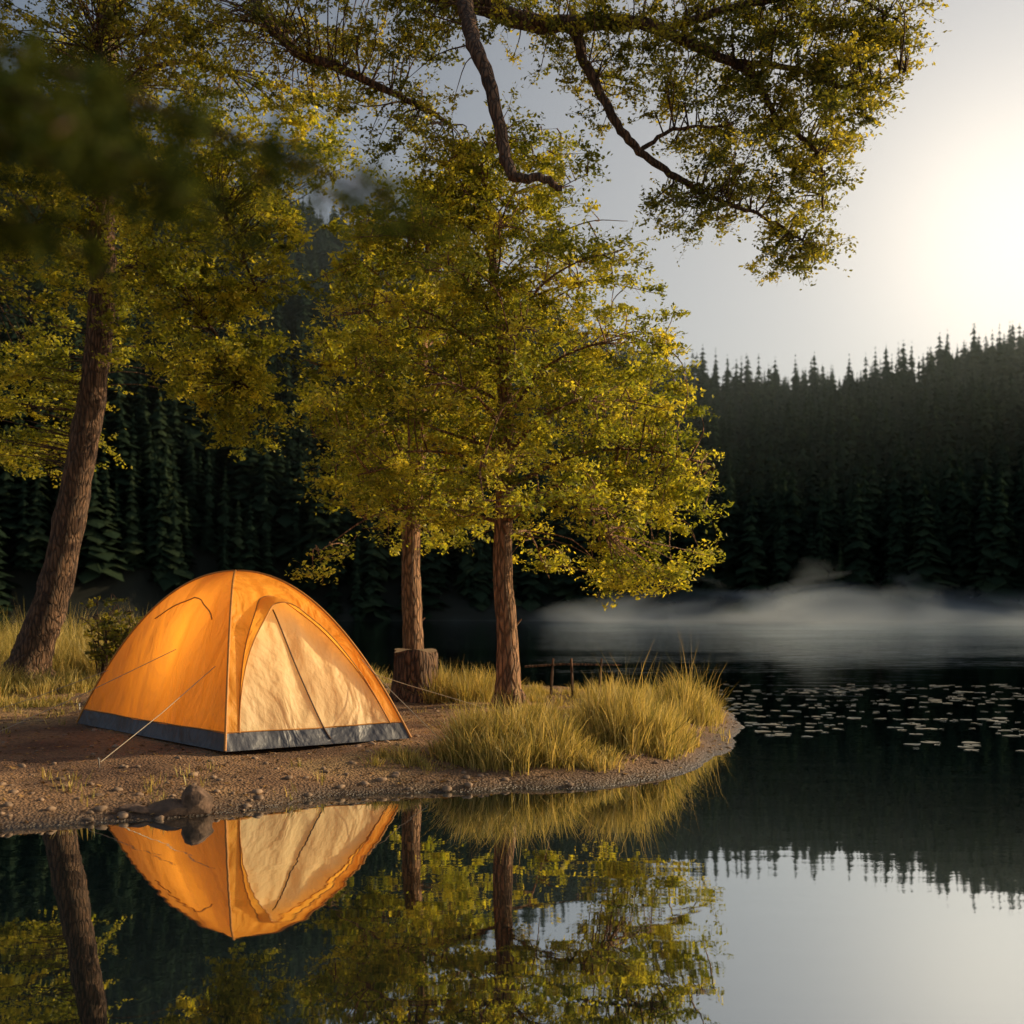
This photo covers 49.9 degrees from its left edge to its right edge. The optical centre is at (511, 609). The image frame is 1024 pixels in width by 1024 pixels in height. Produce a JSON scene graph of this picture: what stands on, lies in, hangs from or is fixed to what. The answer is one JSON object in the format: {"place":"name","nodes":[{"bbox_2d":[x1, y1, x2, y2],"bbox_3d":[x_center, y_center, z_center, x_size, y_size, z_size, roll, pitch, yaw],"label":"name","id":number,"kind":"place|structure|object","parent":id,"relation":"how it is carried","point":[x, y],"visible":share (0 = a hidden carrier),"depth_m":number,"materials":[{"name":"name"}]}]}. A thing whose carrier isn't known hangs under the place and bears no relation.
{"place":"outdoors","nodes":[
{"label":"outdoors","id":0,"kind":"place"},
{"bbox_2d":[0,10,476,297],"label":"branch","id":1,"kind":"object","parent":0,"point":[91,147],"visible":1,"depth_m":1.07,"materials":[{"name":"green plant"}]},
{"bbox_2d":[0,621,1023,1023],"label":"lake water","id":2,"kind":"structure","parent":0,"point":[866,867],"depth_m":4.92,"materials":[{"name":"black liquid"}]},
{"bbox_2d":[721,684,1023,750],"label":"lily pads","id":3,"kind":"object","parent":2,"relation":"on","point":[783,734],"visible":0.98,"depth_m":12.21,"materials":[{"name":"green plant"}]},
{"bbox_2d":[0,227,1023,829],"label":"ground","id":4,"kind":"structure","parent":0,"point":[136,587],"depth_m":8.36,"materials":[{"name":"brown soil"}]},
{"bbox_2d":[80,594,141,677],"bbox_3d":[-4.865,0.414,13.838,1.404,1.259,1.209,0,0,0],"label":"shrub","id":5,"kind":"object","parent":4,"relation":"on","point":[113,632],"visible":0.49,"depth_m":13.73,"materials":[{"name":"green plant"}]},
{"bbox_2d":[119,784,214,816],"bbox_3d":[-2.016,1.124,6.442,0.539,0.208,0.232,0,0,0],"label":"shore rock","id":6,"kind":"object","parent":4,"relation":"on","point":[195,799],"visible":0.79,"depth_m":6.38,"materials":[{"name":"stone"}]},
{"bbox_2d":[0,599,392,709],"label":"grass","id":7,"kind":"structure","parent":4,"relation":"on","point":[71,663],"depth_m":13.73,"materials":[{"name":"green plant"}]},
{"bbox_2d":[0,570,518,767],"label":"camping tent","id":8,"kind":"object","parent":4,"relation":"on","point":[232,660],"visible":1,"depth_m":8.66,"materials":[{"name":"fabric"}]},
{"bbox_2d":[0,685,730,806],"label":"short grass","id":9,"kind":"structure","parent":4,"relation":"on","point":[299,762],"depth_m":7.31,"materials":[{"name":"green plant"}]},
{"bbox_2d":[0,696,732,823],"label":"gravel","id":10,"kind":"structure","parent":4,"relation":"on","point":[125,814],"depth_m":7.21,"materials":[{"name":"gravel"}]},
{"bbox_2d":[0,685,737,824],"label":"fallen leaves","id":11,"kind":"object","parent":4,"relation":"on","point":[108,749],"visible":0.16,"depth_m":7.75,"materials":[{"name":"brown plant"}]},
{"bbox_2d":[277,154,552,648],"bbox_3d":[-1.218,-2.366,14.537,3.586,7.045,3.474,0,0,0],"label":"deciduous tree","id":12,"kind":"object","parent":4,"relation":"on","point":[412,633],"visible":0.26,"depth_m":14.16,"materials":[{"name":"green plant"}]},
{"bbox_2d":[389,648,444,703],"bbox_3d":[-1.066,0.754,12.196,0.744,0.650,0.721,0,0,-36],"label":"tree stump","id":13,"kind":"object","parent":4,"relation":"on","point":[414,666],"visible":0.74,"depth_m":11.98,"materials":[{"name":"brown wood"}]},
{"bbox_2d":[0,0,951,685],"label":"leaning tree","id":14,"kind":"object","parent":4,"relation":"on","point":[110,28],"visible":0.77,"depth_m":11.17,"materials":[{"name":"green plant"}]},
{"bbox_2d":[284,82,733,708],"bbox_3d":[-0.029,-2.138,11.520,4.605,6.513,4.290,0,0,0],"label":"deciduous tree","id":15,"kind":"object","parent":4,"relation":"on","point":[474,198],"visible":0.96,"depth_m":11.18,"materials":[{"name":"green plant"}]},
{"bbox_2d":[0,131,1023,621],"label":"distant forest","id":16,"kind":"object","parent":4,"relation":"on","point":[906,483],"visible":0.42,"depth_m":127.49,"materials":[{"name":"green plant"}]},
{"bbox_2d":[350,632,735,775],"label":"grass","id":17,"kind":"structure","parent":4,"relation":"on","point":[655,722],"depth_m":8.35,"materials":[{"name":"plant"}]},
{"bbox_2d":[525,658,621,699],"bbox_3d":[0.725,0.862,13.014,1.151,0.582,0.062,0,0,0],"label":"wooden railing","id":18,"kind":"object","parent":4,"relation":"on","point":[571,664],"visible":0.74,"depth_m":13.00,"materials":[{"name":"brown wood"}]},
{"bbox_2d":[0,0,1023,391],"label":"sky","id":19,"kind":"structure","parent":0,"point":[936,216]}
]}

